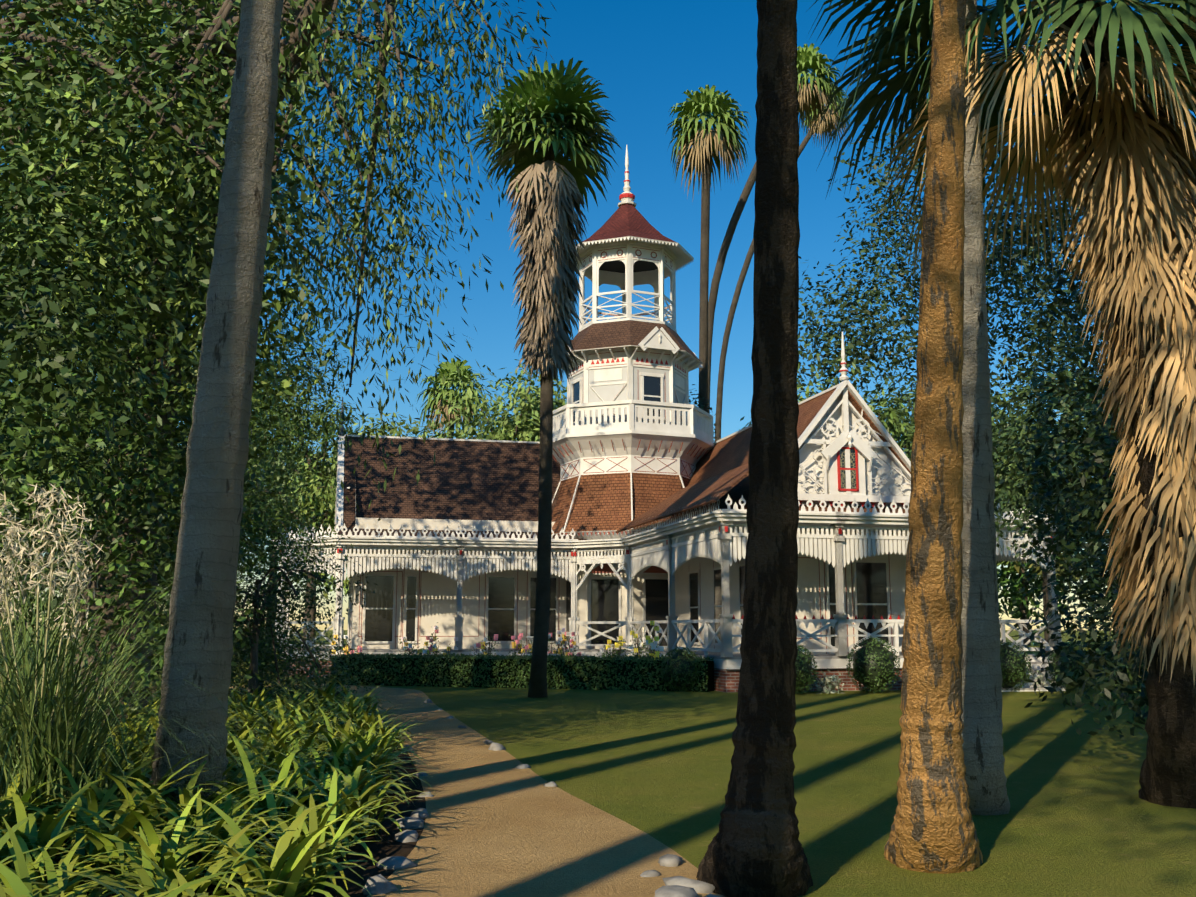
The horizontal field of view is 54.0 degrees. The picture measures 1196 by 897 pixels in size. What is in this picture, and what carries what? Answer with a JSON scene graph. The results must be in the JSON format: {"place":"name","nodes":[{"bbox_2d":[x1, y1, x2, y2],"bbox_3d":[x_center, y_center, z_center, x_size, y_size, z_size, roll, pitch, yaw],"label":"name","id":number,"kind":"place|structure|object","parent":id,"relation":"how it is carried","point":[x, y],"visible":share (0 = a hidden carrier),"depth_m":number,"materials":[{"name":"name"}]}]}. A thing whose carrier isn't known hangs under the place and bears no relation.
{"place":"outdoors","nodes":[
{"label":"outdoors","id":0,"kind":"place"},
{"bbox_2d":[9,531,71,644],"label":"grass plume","id":1,"kind":"object","parent":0,"point":[24,606],"depth_m":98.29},
{"bbox_2d":[150,0,282,810],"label":"trunk","id":2,"kind":"object","parent":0,"point":[217,451],"visible":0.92,"depth_m":9.30,"materials":[{"name":"plant"}]},
{"bbox_2d":[31,690,425,896],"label":"bed soil","id":3,"kind":"structure","parent":0,"point":[382,848],"depth_m":8.32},
{"bbox_2d":[0,368,174,643],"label":"pittosporum","id":4,"kind":"object","parent":3,"relation":"on","point":[45,537],"depth_m":19.00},
{"bbox_2d":[0,72,292,753],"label":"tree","id":5,"kind":"object","parent":3,"relation":"on","point":[57,405],"visible":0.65,"depth_m":12.06,"materials":[{"name":"green plant"}]},
{"bbox_2d":[2,298,358,640],"bbox_3d":[-7.896,-0.109,24.360,5.476,8.100,17.476,0,-9,-1],"label":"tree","id":6,"kind":"object","parent":5,"relation":"attached to","point":[266,458],"visible":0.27,"depth_m":26.27,"materials":[{"name":"green plant"}]},
{"bbox_2d":[0,513,310,820],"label":"pampas grass","id":7,"kind":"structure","parent":3,"relation":"on","point":[31,726],"depth_m":8.40,"materials":[{"name":"green plant"}]},
{"bbox_2d":[0,474,102,646],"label":"pampas grass plumes","id":8,"kind":"object","parent":7,"relation":"attached to","point":[71,549],"visible":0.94,"depth_m":8.71,"materials":[{"name":"beige plant"}]},
{"bbox_2d":[0,0,436,723],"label":"tree","id":9,"kind":"object","parent":3,"relation":"on","point":[175,165],"depth_m":13.12,"materials":[{"name":"plant"}]},
{"bbox_2d":[0,103,136,280],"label":"tree branch","id":10,"kind":"object","parent":9,"relation":"attached to","point":[19,128],"visible":0.02,"depth_m":16.39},
{"bbox_2d":[2,1,407,437],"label":"tree foliage","id":11,"kind":"object","parent":9,"relation":"attached to","point":[290,229],"depth_m":30.04,"materials":[{"name":"green plant"}]},
{"bbox_2d":[157,0,333,332],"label":"tree branch","id":12,"kind":"object","parent":9,"relation":"attached to","point":[295,58],"visible":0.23,"depth_m":14.81,"materials":[{"name":"brown plant"}]},
{"bbox_2d":[223,0,305,94],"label":"tree branch","id":13,"kind":"object","parent":9,"relation":"attached to","point":[296,12],"visible":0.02,"depth_m":17.59,"materials":[{"name":"brown plant"}]},
{"bbox_2d":[0,0,557,520],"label":"eucalyptus sprays","id":14,"kind":"object","parent":9,"relation":"attached to","point":[396,248],"depth_m":14.70,"materials":[{"name":"plant"}]},
{"bbox_2d":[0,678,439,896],"bbox_3d":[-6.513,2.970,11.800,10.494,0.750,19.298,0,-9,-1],"label":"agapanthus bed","id":15,"kind":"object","parent":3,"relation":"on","point":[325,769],"visible":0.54,"depth_m":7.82,"materials":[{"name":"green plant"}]},
{"bbox_2d":[151,586,373,700],"bbox_3d":[-7.903,4.528,26.308,5.347,3.354,7.383,0,-9,-1],"label":"shrub foliage","id":16,"kind":"object","parent":3,"relation":"on","point":[282,647],"visible":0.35,"depth_m":24.63,"materials":[{"name":"green plant"}]},
{"bbox_2d":[152,537,376,701],"bbox_3d":[-6.178,3.318,21.331,4.227,3.450,4.701,0,-9,-1],"label":"shrub","id":17,"kind":"object","parent":3,"relation":"on","point":[269,613],"depth_m":21.15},
{"bbox_2d":[362,874,397,894],"bbox_3d":[-1.281,2.585,6.877,0.189,0.171,0.173,-3,-9,19],"label":"rock","id":18,"kind":"object","parent":3,"relation":"on","point":[379,884],"visible":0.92,"depth_m":6.85,"materials":[{"name":"stone"}]},
{"bbox_2d":[376,856,417,869],"bbox_3d":[-1.321,2.700,7.596,0.292,0.106,0.173,-2,-9,14],"label":"rock","id":19,"kind":"object","parent":3,"relation":"on","point":[396,862],"visible":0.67,"depth_m":7.57,"materials":[{"name":"stone"}]},
{"bbox_2d":[394,829,417,842],"bbox_3d":[-1.398,2.845,8.553,0.185,0.129,0.168,2,-9,-11],"label":"rock","id":20,"kind":"object","parent":3,"relation":"on","point":[405,836],"visible":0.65,"depth_m":8.51,"materials":[{"name":"stone"}]},
{"bbox_2d":[396,817,423,828],"bbox_3d":[-1.448,2.941,9.143,0.216,0.144,0.244,-2,-9,11],"label":"rock","id":21,"kind":"object","parent":3,"relation":"on","point":[411,823],"visible":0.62,"depth_m":9.06,"materials":[{"name":"stone"}]},
{"bbox_2d":[410,808,428,818],"bbox_3d":[-1.468,3.023,9.657,0.154,0.117,0.350,1,-9,-8],"label":"rock","id":22,"kind":"object","parent":3,"relation":"on","point":[418,813],"visible":0.67,"depth_m":9.54,"materials":[{"name":"stone"}]},
{"bbox_2d":[339,397,344,435],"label":"finial","id":23,"kind":"object","parent":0,"point":[342,428],"visible":0.52,"depth_m":42.83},
{"bbox_2d":[152,684,724,896],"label":"garden path","id":24,"kind":"structure","parent":0,"point":[497,824],"depth_m":8.78,"materials":[{"name":"concrete"}]},
{"bbox_2d":[0,0,1195,629],"label":"sky","id":25,"kind":"structure","parent":0,"point":[645,54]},
{"bbox_2d":[1,630,1195,896],"bbox_3d":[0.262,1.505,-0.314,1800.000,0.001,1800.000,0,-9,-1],"label":"lawn","id":26,"kind":"structure","parent":0,"point":[1081,818],"depth_m":12.03,"materials":[{"name":"green plant"}]},
{"bbox_2d":[0,77,262,627],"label":"dark tree","id":27,"kind":"object","parent":26,"relation":"on","point":[261,374],"depth_m":19.72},
{"bbox_2d":[74,594,260,696],"bbox_3d":[-9.617,4.277,26.457,3.461,2.818,3.894,-8,-12,43],"label":"low shrub","id":28,"kind":"object","parent":26,"relation":"on","point":[166,626],"depth_m":26.15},
{"bbox_2d":[63,515,271,671],"bbox_3d":[-11.719,3.735,32.651,5.518,5.764,5.798,0,-9,-1],"label":"house shrub","id":29,"kind":"object","parent":26,"relation":"on","point":[236,587],"depth_m":32.81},
{"bbox_2d":[159,368,326,613],"bbox_3d":[-9.165,1.729,27.199,5.428,8.081,5.575,0,-9,-1],"label":"tree","id":30,"kind":"object","parent":26,"relation":"on","point":[270,511],"depth_m":27.70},
{"bbox_2d":[166,342,330,569],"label":"tree","id":31,"kind":"object","parent":26,"relation":"on","point":[305,393],"depth_m":83.94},
{"bbox_2d":[240,432,305,642],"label":"tree","id":32,"kind":"object","parent":26,"relation":"on","point":[280,485],"depth_m":97.89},
{"bbox_2d":[229,622,345,690],"bbox_3d":[-8.445,5.223,29.208,4.227,2.145,3.552,0,-9,-1],"label":"low shrub","id":33,"kind":"object","parent":26,"relation":"on","point":[289,667],"depth_m":29.13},
{"bbox_2d":[243,390,377,642],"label":"tree","id":34,"kind":"object","parent":26,"relation":"on","point":[327,470],"depth_m":64.90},
{"bbox_2d":[331,626,352,653],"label":"rose","id":35,"kind":"object","parent":26,"relation":"on","point":[339,638],"depth_m":35.40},
{"bbox_2d":[336,645,361,653],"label":"flowering plant","id":36,"kind":"object","parent":26,"relation":"on","point":[358,648],"depth_m":34.02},
{"bbox_2d":[285,412,429,596],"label":"tree","id":37,"kind":"object","parent":26,"relation":"on","point":[330,498],"depth_m":61.14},
{"bbox_2d":[284,415,464,598],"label":"tree","id":38,"kind":"object","parent":26,"relation":"on","point":[397,434],"visible":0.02,"depth_m":86.50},
{"bbox_2d":[399,628,419,654],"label":"rose","id":39,"kind":"object","parent":26,"relation":"on","point":[402,639],"depth_m":36.16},
{"bbox_2d":[407,644,438,657],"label":"flowering plant","id":40,"kind":"object","parent":26,"relation":"on","point":[422,650],"depth_m":34.62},
{"bbox_2d":[423,622,441,654],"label":"rose","id":41,"kind":"object","parent":26,"relation":"on","point":[435,638],"depth_m":36.29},
{"bbox_2d":[440,637,457,654],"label":"flowering plant","id":42,"kind":"object","parent":26,"relation":"on","point":[455,639],"depth_m":35.00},
{"bbox_2d":[415,358,492,437],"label":"palm","id":43,"kind":"object","parent":26,"relation":"on","point":[447,368],"depth_m":66.48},
{"bbox_2d":[426,400,483,438],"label":"dead palm","id":44,"kind":"object","parent":43,"relation":"attached to","point":[445,409],"visible":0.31,"depth_m":65.93,"materials":[{"name":"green plant"}]},
{"bbox_2d":[470,641,492,655],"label":"flowering plant","id":45,"kind":"object","parent":26,"relation":"on","point":[477,645],"depth_m":36.09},
{"bbox_2d":[475,634,497,655],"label":"rose","id":46,"kind":"object","parent":26,"relation":"on","point":[483,647],"depth_m":35.50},
{"bbox_2d":[415,359,566,441],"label":"tree","id":47,"kind":"object","parent":26,"relation":"on","point":[530,431],"depth_m":58.04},
{"bbox_2d":[488,742,505,750],"bbox_3d":[-1.294,3.805,14.888,0.206,0.144,0.209,-1,-9,9],"label":"rock","id":48,"kind":"object","parent":26,"relation":"on","point":[496,746],"visible":0.65,"depth_m":14.85,"materials":[{"name":"stone"}]},
{"bbox_2d":[510,635,530,655],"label":"flowering plant","id":49,"kind":"object","parent":26,"relation":"on","point":[523,650],"depth_m":35.22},
{"bbox_2d":[330,652,714,691],"bbox_3d":[-2.217,5.842,30.742,10.792,0.997,1.008,-3,-9,20],"label":"hedge","id":50,"kind":"object","parent":26,"relation":"on","point":[552,658],"depth_m":30.39,"materials":[{"name":"plant"}]},
{"bbox_2d":[461,58,621,697],"bbox_3d":[-1.325,-1.644,27.117,3.871,15.084,3.752,0,-9,-1],"label":"palm","id":51,"kind":"object","parent":26,"relation":"on","point":[565,99],"depth_m":27.12,"materials":[{"name":"plant"}]},
{"bbox_2d":[504,160,588,391],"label":"fronds","id":52,"kind":"object","parent":51,"relation":"attached to","point":[547,281],"visible":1,"depth_m":26.74,"materials":[{"name":"beige plant"}]},
{"bbox_2d":[548,630,566,655],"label":"rose","id":53,"kind":"object","parent":26,"relation":"on","point":[559,632],"depth_m":35.93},
{"bbox_2d":[548,628,579,655],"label":"rose","id":54,"kind":"object","parent":26,"relation":"on","point":[572,642],"depth_m":35.63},
{"bbox_2d":[548,634,580,656],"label":"rose","id":55,"kind":"object","parent":26,"relation":"on","point":[571,640],"visible":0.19,"depth_m":36.79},
{"bbox_2d":[284,654,901,691],"bbox_3d":[-0.175,7.105,38.099,19.632,0.550,20.731,2,-9,-13],"label":"brick foundation","id":56,"kind":"object","parent":26,"relation":"on","point":[726,680],"visible":0.06,"depth_m":29.01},
{"bbox_2d":[600,636,634,657],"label":"rose","id":57,"kind":"object","parent":26,"relation":"on","point":[624,644],"depth_m":34.15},
{"bbox_2d":[628,624,645,656],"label":"rose","id":58,"kind":"object","parent":26,"relation":"on","point":[635,650],"depth_m":32.88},
{"bbox_2d":[631,621,660,656],"bbox_3d":[1.399,5.609,31.457,1.043,1.961,0.970,0,-9,-1],"label":"rose","id":59,"kind":"object","parent":26,"relation":"on","point":[658,630],"depth_m":31.57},
{"bbox_2d":[640,870,661,876],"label":"rock","id":60,"kind":"object","parent":26,"relation":"on","point":[651,873],"visible":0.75,"depth_m":7.31,"materials":[{"name":"stone"}]},
{"bbox_2d":[643,636,663,659],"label":"rose","id":61,"kind":"object","parent":26,"relation":"on","point":[661,648],"depth_m":30.18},
{"bbox_2d":[271,332,1065,691],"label":"house","id":62,"kind":"structure","parent":26,"relation":"on","point":[835,426],"depth_m":31.94,"materials":[{"name":"wood"}]},
{"bbox_2d":[552,145,714,646],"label":"tower","id":63,"kind":"structure","parent":62,"relation":"on","point":[696,427],"depth_m":40.63,"materials":[{"name":"wood"}]},
{"bbox_2d":[551,473,689,533],"bbox_3d":[1.079,2.163,41.799,6.400,2.000,6.400,0,-9,-1],"label":"roof","id":64,"kind":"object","parent":63,"relation":"attached to","point":[601,502],"visible":0.42,"depth_m":39.65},
{"bbox_2d":[570,367,685,424],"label":"tower wall","id":65,"kind":"structure","parent":63,"relation":"attached to","point":[607,392],"depth_m":40.64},
{"bbox_2d":[570,171,685,372],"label":"red tower accents","id":66,"kind":"object","parent":63,"relation":"attached to","point":[623,195],"visible":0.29,"depth_m":41.49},
{"bbox_2d":[583,204,676,242],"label":"tower roof","id":67,"kind":"structure","parent":63,"relation":"on","point":[624,220],"depth_m":42.11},
{"bbox_2d":[552,247,707,573],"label":"tower pinstripes","id":68,"kind":"object","parent":63,"relation":"attached to","point":[606,568],"visible":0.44,"depth_m":40.16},
{"bbox_2d":[570,320,699,360],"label":"tower roof","id":69,"kind":"structure","parent":63,"relation":"on","point":[614,334],"depth_m":40.88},
{"bbox_2d":[337,362,1051,618],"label":"red house accents","id":70,"kind":"object","parent":62,"relation":"attached to","point":[830,502],"visible":0.58,"depth_m":31.53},
{"bbox_2d":[840,449,855,488],"bbox_3d":[6.718,0.552,31.582,0.460,1.094,0.032,2,-9,-13],"label":"window","id":71,"kind":"structure","parent":62,"relation":"in","point":[843,472],"depth_m":31.57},
{"bbox_2d":[658,854,682,866],"bbox_3d":[0.468,2.720,7.669,0.160,0.120,0.168,-2,-9,11],"label":"rock","id":72,"kind":"object","parent":26,"relation":"on","point":[668,860],"visible":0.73,"depth_m":7.62,"materials":[{"name":"stone"}]},
{"bbox_2d":[285,646,1065,690],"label":"house deck","id":73,"kind":"structure","parent":26,"relation":"on","point":[716,655],"depth_m":33.26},
{"bbox_2d":[654,885,698,896],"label":"rock","id":74,"kind":"object","parent":26,"relation":"on","point":[673,891],"visible":1,"depth_m":6.60,"materials":[{"name":"stone"}]},
{"bbox_2d":[659,647,700,691],"bbox_3d":[2.043,5.436,28.852,1.076,1.122,1.070,0,-9,-1],"label":"clipped ball","id":75,"kind":"object","parent":26,"relation":"on","point":[680,670],"visible":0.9,"depth_m":28.56,"materials":[{"name":"green plant"}]},
{"bbox_2d":[662,876,714,893],"bbox_3d":[0.538,2.599,6.910,0.356,0.133,0.140,-5,-10,28],"label":"rock","id":76,"kind":"object","parent":26,"relation":"on","point":[698,886],"visible":0.52,"depth_m":6.88,"materials":[{"name":"stone"}]},
{"bbox_2d":[689,384,719,441],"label":"foliage","id":77,"kind":"object","parent":26,"relation":"on","point":[696,403],"visible":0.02,"depth_m":50.55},
{"bbox_2d":[665,84,750,412],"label":"palm","id":78,"kind":"object","parent":26,"relation":"on","point":[707,101],"depth_m":52.07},
{"bbox_2d":[674,127,743,196],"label":"dead palm","id":79,"kind":"object","parent":78,"relation":"attached to","point":[702,145],"visible":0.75,"depth_m":52.04,"materials":[{"name":"beige plant"}]},
{"bbox_2d":[696,0,812,896],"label":"palm","id":80,"kind":"object","parent":26,"relation":"on","point":[755,848],"visible":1,"depth_m":7.02,"materials":[{"name":"plant"}]},
{"bbox_2d":[708,43,845,413],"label":"palm","id":81,"kind":"object","parent":26,"relation":"on","point":[812,60],"depth_m":58.47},
{"bbox_2d":[797,80,838,134],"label":"dead palm","id":82,"kind":"object","parent":81,"relation":"attached to","point":[807,100],"visible":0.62,"depth_m":60.19,"materials":[{"name":"beige plant"}]},
{"bbox_2d":[715,87,853,440],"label":"palm","id":83,"kind":"object","parent":26,"relation":"on","point":[744,270],"depth_m":77.35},
{"bbox_2d":[806,109,846,150],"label":"dead palm","id":84,"kind":"object","parent":83,"relation":"attached to","point":[832,127],"visible":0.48,"depth_m":80.34,"materials":[{"name":"beige plant"}]},
{"bbox_2d":[795,645,817,694],"bbox_3d":[4.599,5.186,27.624,1.187,1.219,1.168,0,-9,-1],"label":"clipped ball","id":85,"kind":"object","parent":26,"relation":"on","point":[803,665],"visible":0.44,"depth_m":27.30,"materials":[{"name":"green plant"}]},
{"bbox_2d":[736,379,910,460],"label":"tree","id":86,"kind":"object","parent":26,"relation":"on","point":[806,391],"depth_m":52.01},
{"bbox_2d":[810,668,843,693],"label":"grey plant","id":87,"kind":"object","parent":26,"relation":"on","point":[826,680],"depth_m":28.01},
{"bbox_2d":[828,378,914,459],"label":"tree","id":88,"kind":"object","parent":26,"relation":"on","point":[891,413],"depth_m":55.63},
{"bbox_2d":[846,635,900,693],"bbox_3d":[6.564,5.155,27.999,1.282,1.384,1.296,0,-9,-1],"label":"clipped ball","id":89,"kind":"object","parent":26,"relation":"on","point":[873,664],"visible":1,"depth_m":27.68,"materials":[{"name":"green plant"}]},
{"bbox_2d":[884,0,982,873],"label":"palm","id":90,"kind":"object","parent":26,"relation":"on","point":[933,829],"visible":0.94,"depth_m":7.75,"materials":[{"name":"plant"}]},
{"bbox_2d":[883,378,1019,570],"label":"tree","id":91,"kind":"object","parent":26,"relation":"on","point":[908,429],"visible":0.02,"depth_m":91.23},
{"bbox_2d":[874,375,1035,568],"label":"tree","id":92,"kind":"object","parent":26,"relation":"on","point":[913,427],"depth_m":60.72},
{"bbox_2d":[961,0,1009,815],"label":"trunk","id":93,"kind":"object","parent":26,"relation":"on","point":[982,738],"visible":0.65,"depth_m":9.87,"materials":[{"name":"plant"}]},
{"bbox_2d":[808,0,1195,807],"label":"palm","id":94,"kind":"object","parent":26,"relation":"on","point":[893,38],"depth_m":10.84,"materials":[{"name":"plant"}]},
{"bbox_2d":[872,16,1195,684],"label":"palm tree","id":95,"kind":"object","parent":94,"relation":"attached to","point":[1149,199],"visible":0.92,"depth_m":10.58,"materials":[{"name":"beige plant"}]},
{"bbox_2d":[1000,640,1031,690],"bbox_3d":[10.054,5.356,28.907,1.272,1.304,1.280,0,-9,-1],"label":"clipped ball","id":96,"kind":"object","parent":26,"relation":"on","point":[1014,672],"visible":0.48,"depth_m":28.52,"materials":[{"name":"green plant"}]},
{"bbox_2d":[1026,670,1051,687],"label":"grey plant","id":97,"kind":"object","parent":26,"relation":"on","point":[1041,676],"depth_m":29.12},
{"bbox_2d":[997,533,1089,644],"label":"shrub","id":98,"kind":"object","parent":26,"relation":"on","point":[1014,581],"depth_m":105.17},
{"bbox_2d":[989,331,1135,679],"bbox_3d":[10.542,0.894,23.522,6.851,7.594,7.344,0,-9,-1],"label":"tree","id":99,"kind":"object","parent":26,"relation":"on","point":[1003,492],"visible":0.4,"depth_m":23.16,"materials":[{"name":"green plant"}]},
{"bbox_2d":[1009,372,1126,643],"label":"tree","id":100,"kind":"object","parent":26,"relation":"on","point":[1017,567],"depth_m":87.14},
{"bbox_2d":[1047,642,1096,690],"bbox_3d":[11.750,5.412,29.089,1.172,1.248,1.152,0,-9,-1],"label":"clipped ball","id":101,"kind":"object","parent":26,"relation":"on","point":[1075,669],"visible":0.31,"depth_m":28.83,"materials":[{"name":"green plant"}]},
{"bbox_2d":[1068,530,1129,648],"bbox_3d":[13.574,3.591,27.284,4.343,4.427,5.685,4,-9,-23],"label":"shrub","id":102,"kind":"object","parent":26,"relation":"on","point":[1098,598],"depth_m":28.24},
{"bbox_2d":[1090,639,1135,687],"bbox_3d":[13.169,5.520,30.043,1.270,1.316,1.279,0,-9,-1],"label":"clipped ball","id":103,"kind":"object","parent":26,"relation":"on","point":[1115,664],"visible":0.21,"depth_m":29.77,"materials":[{"name":"green plant"}]},
{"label":"tree trunk","id":104,"kind":"object","parent":26,"relation":"on","visible":0},
{"bbox_2d":[992,175,1148,740],"bbox_3d":[7.272,-0.476,15.935,3.278,8.451,7.500,-5,-10,28],"label":"tree","id":105,"kind":"object","parent":104,"relation":"attached to","point":[1096,452],"visible":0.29,"depth_m":14.19,"materials":[{"name":"green plant"}]},
{"bbox_2d":[567,550,667,648],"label":"tower walls","id":106,"kind":"structure","parent":0,"point":[583,603],"depth_m":39.23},
{"bbox_2d":[566,376,668,645],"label":"windows","id":107,"kind":"structure","parent":106,"relation":"in","point":[604,599],"depth_m":39.24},
{"bbox_2d":[591,260,657,272],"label":"belfry ceiling","id":108,"kind":"structure","parent":0,"point":[618,266],"depth_m":43.97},
{"bbox_2d":[347,500,907,653],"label":"house walls","id":109,"kind":"structure","parent":0,"point":[438,598],"depth_m":39.30,"materials":[{"name":"wood"}]},
{"bbox_2d":[335,437,586,539],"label":"house roof","id":110,"kind":"structure","parent":109,"relation":"on","point":[472,480],"depth_m":42.07,"materials":[{"name":"tile"}]},
{"bbox_2d":[348,562,888,645],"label":"windows","id":111,"kind":"structure","parent":109,"relation":"in","point":[871,583],"depth_m":39.03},
{"bbox_2d":[350,552,892,653],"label":"house pinstripes","id":112,"kind":"object","parent":109,"relation":"attached to","point":[395,636],"visible":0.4,"depth_m":39.11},
{"bbox_2d":[615,386,910,532],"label":"house roof","id":113,"kind":"structure","parent":109,"relation":"on","point":[721,473],"depth_m":34.05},
{"bbox_2d":[797,104,1109,434],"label":"tree","id":114,"kind":"object","parent":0,"point":[1015,280],"visible":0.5,"depth_m":42.91,"materials":[{"name":"green plant"}]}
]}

